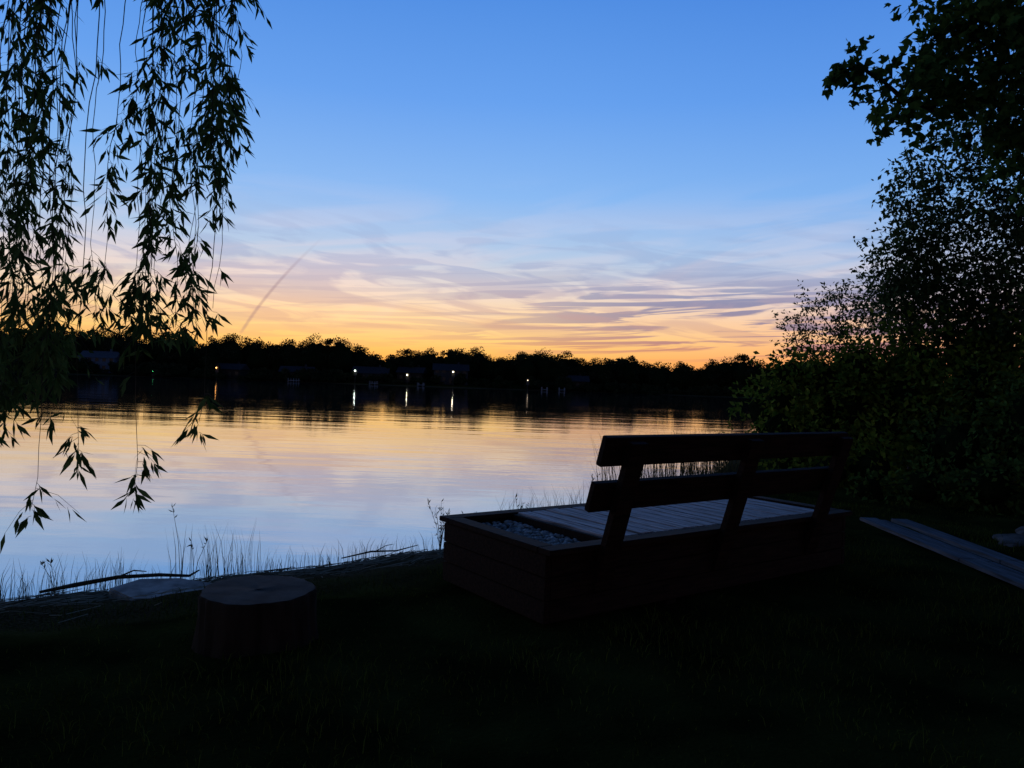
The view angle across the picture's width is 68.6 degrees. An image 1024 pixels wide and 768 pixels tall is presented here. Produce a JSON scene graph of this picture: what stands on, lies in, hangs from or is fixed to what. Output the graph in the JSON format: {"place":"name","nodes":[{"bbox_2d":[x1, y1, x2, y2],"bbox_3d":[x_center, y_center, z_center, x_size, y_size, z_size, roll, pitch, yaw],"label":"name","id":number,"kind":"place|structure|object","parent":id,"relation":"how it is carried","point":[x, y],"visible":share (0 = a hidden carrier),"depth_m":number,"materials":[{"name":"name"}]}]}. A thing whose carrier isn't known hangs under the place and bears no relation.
{"place":"outdoors","nodes":[
{"label":"outdoors","id":0,"kind":"place"},
{"bbox_2d":[0,372,757,600],"bbox_3d":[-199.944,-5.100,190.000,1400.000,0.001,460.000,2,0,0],"label":"lake water","id":1,"kind":"structure","parent":0,"point":[298,468],"depth_m":16.43,"materials":[{"name":"blue liquid"}]},
{"bbox_2d":[40,558,54,591],"bbox_3d":[-3.934,1.625,6.356,0.119,0.313,0.107,2,0,-37],"label":"dead reed stem","id":2,"kind":"object","parent":1,"relation":"on","point":[43,562],"visible":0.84,"depth_m":6.34,"materials":[{"name":"brown plant"}]},
{"bbox_2d":[39,570,199,592],"bbox_3d":[-3.360,1.686,6.486,1.225,0.138,0.099,2,0,-23],"label":"driftwood branch","id":3,"kind":"object","parent":1,"relation":"on","point":[82,583],"visible":0.94,"depth_m":6.50,"materials":[{"name":"brown wood"}]},
{"bbox_2d":[169,503,179,569],"bbox_3d":[-3.059,1.451,6.832,0.135,0.758,0.078,2,0,-40],"label":"dead reed stem","id":4,"kind":"object","parent":1,"relation":"in","point":[176,531],"visible":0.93,"depth_m":6.84,"materials":[{"name":"brown plant"}]},
{"bbox_2d":[187,537,207,578],"bbox_3d":[-2.884,1.602,6.862,0.192,0.433,0.105,2,0,-30],"label":"dead reed stem","id":5,"kind":"object","parent":1,"relation":"in","point":[200,555],"visible":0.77,"depth_m":6.89,"materials":[{"name":"brown plant"}]},
{"bbox_2d":[0,369,1023,767],"bbox_3d":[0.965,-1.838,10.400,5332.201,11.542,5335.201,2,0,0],"label":"ground","id":6,"kind":"structure","parent":0,"point":[726,721],"depth_m":3.98,"materials":[{"name":"green plant"}]},
{"bbox_2d":[79,357,118,372],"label":"walls","id":7,"kind":"structure","parent":6,"relation":"on","point":[99,362],"depth_m":263.20,"materials":[{"name":"blue"}]},
{"bbox_2d":[78,351,119,358],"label":"roof","id":8,"kind":"structure","parent":7,"relation":"on","point":[102,354],"depth_m":264.75,"materials":[{"name":"stone"}]},
{"bbox_2d":[0,0,271,553],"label":"willow tree","id":9,"kind":"object","parent":6,"relation":"on","point":[52,309],"visible":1,"depth_m":3.08,"materials":[{"name":"green plant"}]},
{"bbox_2d":[109,578,211,600],"bbox_3d":[-2.891,1.766,6.159,0.813,0.208,0.595,2,0,0],"label":"rock","id":10,"kind":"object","parent":6,"relation":"on","point":[138,587],"depth_m":6.17,"materials":[{"name":"grey stone"}]},
{"bbox_2d":[0,548,443,622],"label":"dead reed litter","id":11,"kind":"object","parent":6,"relation":"on","point":[82,595],"visible":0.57,"depth_m":6.73,"materials":[{"name":"brown plant"}]},
{"bbox_2d":[220,369,248,378],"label":"walls","id":12,"kind":"structure","parent":6,"relation":"on","point":[240,373],"depth_m":263.44,"materials":[{"name":"brown"}]},
{"bbox_2d":[217,363,249,369],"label":"roof","id":13,"kind":"structure","parent":12,"relation":"on","point":[234,366],"depth_m":265.37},
{"bbox_2d":[191,575,318,659],"bbox_3d":[-1.507,1.383,4.442,0.742,0.350,0.732,2,0,0],"label":"tree stump","id":14,"kind":"object","parent":6,"relation":"on","point":[251,615],"visible":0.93,"depth_m":4.21,"materials":[{"name":"brown wood"}]},
{"bbox_2d":[0,420,739,603],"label":"shore reeds","id":15,"kind":"object","parent":6,"relation":"on","point":[719,467],"visible":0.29,"depth_m":7.21,"materials":[{"name":"plant"}]},
{"bbox_2d":[353,373,386,382],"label":"walls","id":16,"kind":"structure","parent":6,"relation":"on","point":[365,374],"depth_m":263.00,"materials":[{"name":"grey"}]},
{"bbox_2d":[351,366,389,373],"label":"roof","id":17,"kind":"structure","parent":16,"relation":"on","point":[374,370],"depth_m":264.88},
{"bbox_2d":[341,544,417,558],"bbox_3d":[-1.371,1.730,7.838,0.890,0.079,0.097,2,0,-35],"label":"driftwood branch","id":18,"kind":"object","parent":6,"relation":"on","point":[379,550],"visible":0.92,"depth_m":7.84,"materials":[{"name":"brown wood"}]},
{"bbox_2d":[397,372,425,382],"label":"walls","id":19,"kind":"structure","parent":6,"relation":"on","point":[422,375],"depth_m":265.66,"materials":[{"name":"brown"}]},
{"bbox_2d":[396,367,427,373],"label":"roof","id":20,"kind":"structure","parent":19,"relation":"on","point":[411,370],"depth_m":267.19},
{"bbox_2d":[427,498,449,549],"bbox_3d":[-0.804,1.541,8.233,0.236,0.593,0.181,2,0,21],"label":"tall weed","id":21,"kind":"object","parent":6,"relation":"on","point":[440,536],"visible":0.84,"depth_m":8.20,"materials":[{"name":"plant"}]},
{"bbox_2d":[0,322,887,395],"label":"distant trees","id":22,"kind":"object","parent":6,"relation":"on","point":[340,360],"visible":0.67,"depth_m":270.51,"materials":[{"name":"black plant"}]},
{"bbox_2d":[433,370,467,384],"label":"walls","id":23,"kind":"structure","parent":6,"relation":"on","point":[447,375],"depth_m":263.90,"materials":[{"name":"grey"}]},
{"bbox_2d":[432,363,469,371],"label":"roof","id":24,"kind":"structure","parent":23,"relation":"on","point":[455,367],"depth_m":265.76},
{"bbox_2d":[439,431,853,624],"bbox_3d":[1.334,1.023,6.182,3.500,1.348,1.635,2,0,-36],"label":"park bench","id":25,"kind":"object","parent":6,"relation":"on","point":[629,537],"visible":1,"depth_m":5.50,"materials":[{"name":"brown wood"}]},
{"bbox_2d":[722,341,829,432],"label":"bank shrubs","id":26,"kind":"object","parent":6,"relation":"on","point":[756,409],"visible":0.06,"depth_m":25.73,"materials":[{"name":"green plant"}]},
{"bbox_2d":[769,265,945,410],"bbox_3d":[7.262,-0.365,15.874,3.526,4.549,2.139,2,0,0],"label":"serviceberry tree","id":27,"kind":"object","parent":6,"relation":"on","point":[862,318],"visible":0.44,"depth_m":15.93,"materials":[{"name":"green plant"}]},
{"bbox_2d":[745,268,1023,498],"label":"lakeside bush","id":28,"kind":"object","parent":6,"relation":"on","point":[859,401],"visible":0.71,"depth_m":13.23,"materials":[{"name":"green plant"}]},
{"bbox_2d":[822,0,1023,216],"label":"maple tree","id":29,"kind":"object","parent":6,"relation":"on","point":[933,79],"visible":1,"depth_m":8.93,"materials":[{"name":"green plant"}]},
{"bbox_2d":[845,362,1023,516],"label":"lakeside bush","id":30,"kind":"object","parent":6,"relation":"on","point":[956,446],"visible":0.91,"depth_m":11.19,"materials":[{"name":"green plant"}]},
{"bbox_2d":[848,53,1023,484],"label":"poplar tree","id":31,"kind":"object","parent":6,"relation":"on","point":[936,272],"visible":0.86,"depth_m":13.84,"materials":[{"name":"green plant"}]},
{"bbox_2d":[860,517,1023,588],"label":"boardwalk","id":32,"kind":"structure","parent":6,"relation":"on","point":[1015,577],"depth_m":7.53,"materials":[{"name":"grey wood"}]},
{"bbox_2d":[992,533,1023,545],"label":"shore rock","id":33,"kind":"object","parent":6,"relation":"on","point":[1013,536],"visible":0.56,"depth_m":8.27,"materials":[{"name":"grey stone"}]},
{"bbox_2d":[998,540,1019,546],"bbox_3d":[5.290,1.712,8.004,0.207,0.099,0.199,2,0,-31],"label":"shore rock","id":34,"kind":"object","parent":6,"relation":"on","point":[1012,543],"visible":0.61,"depth_m":7.95,"materials":[{"name":"grey stone"}]},
{"bbox_2d":[1015,526,1023,534],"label":"shore rock","id":35,"kind":"object","parent":6,"relation":"on","point":[1020,530],"visible":0.64,"depth_m":8.89,"materials":[{"name":"grey stone"}]},
{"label":"walls","id":36,"kind":"object","parent":6,"relation":"on","visible":0},
{"bbox_2d":[278,366,315,371],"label":"roof","id":37,"kind":"structure","parent":36,"relation":"on","point":[292,368],"depth_m":264.58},
{"bbox_2d":[0,0,1023,370],"label":"sky","id":38,"kind":"structure","parent":0,"point":[652,181],"materials":[{"name":"blue"}]},
{"bbox_2d":[559,375,589,381],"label":"roof","id":39,"kind":"structure","parent":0,"point":[580,378],"depth_m":267.15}
]}

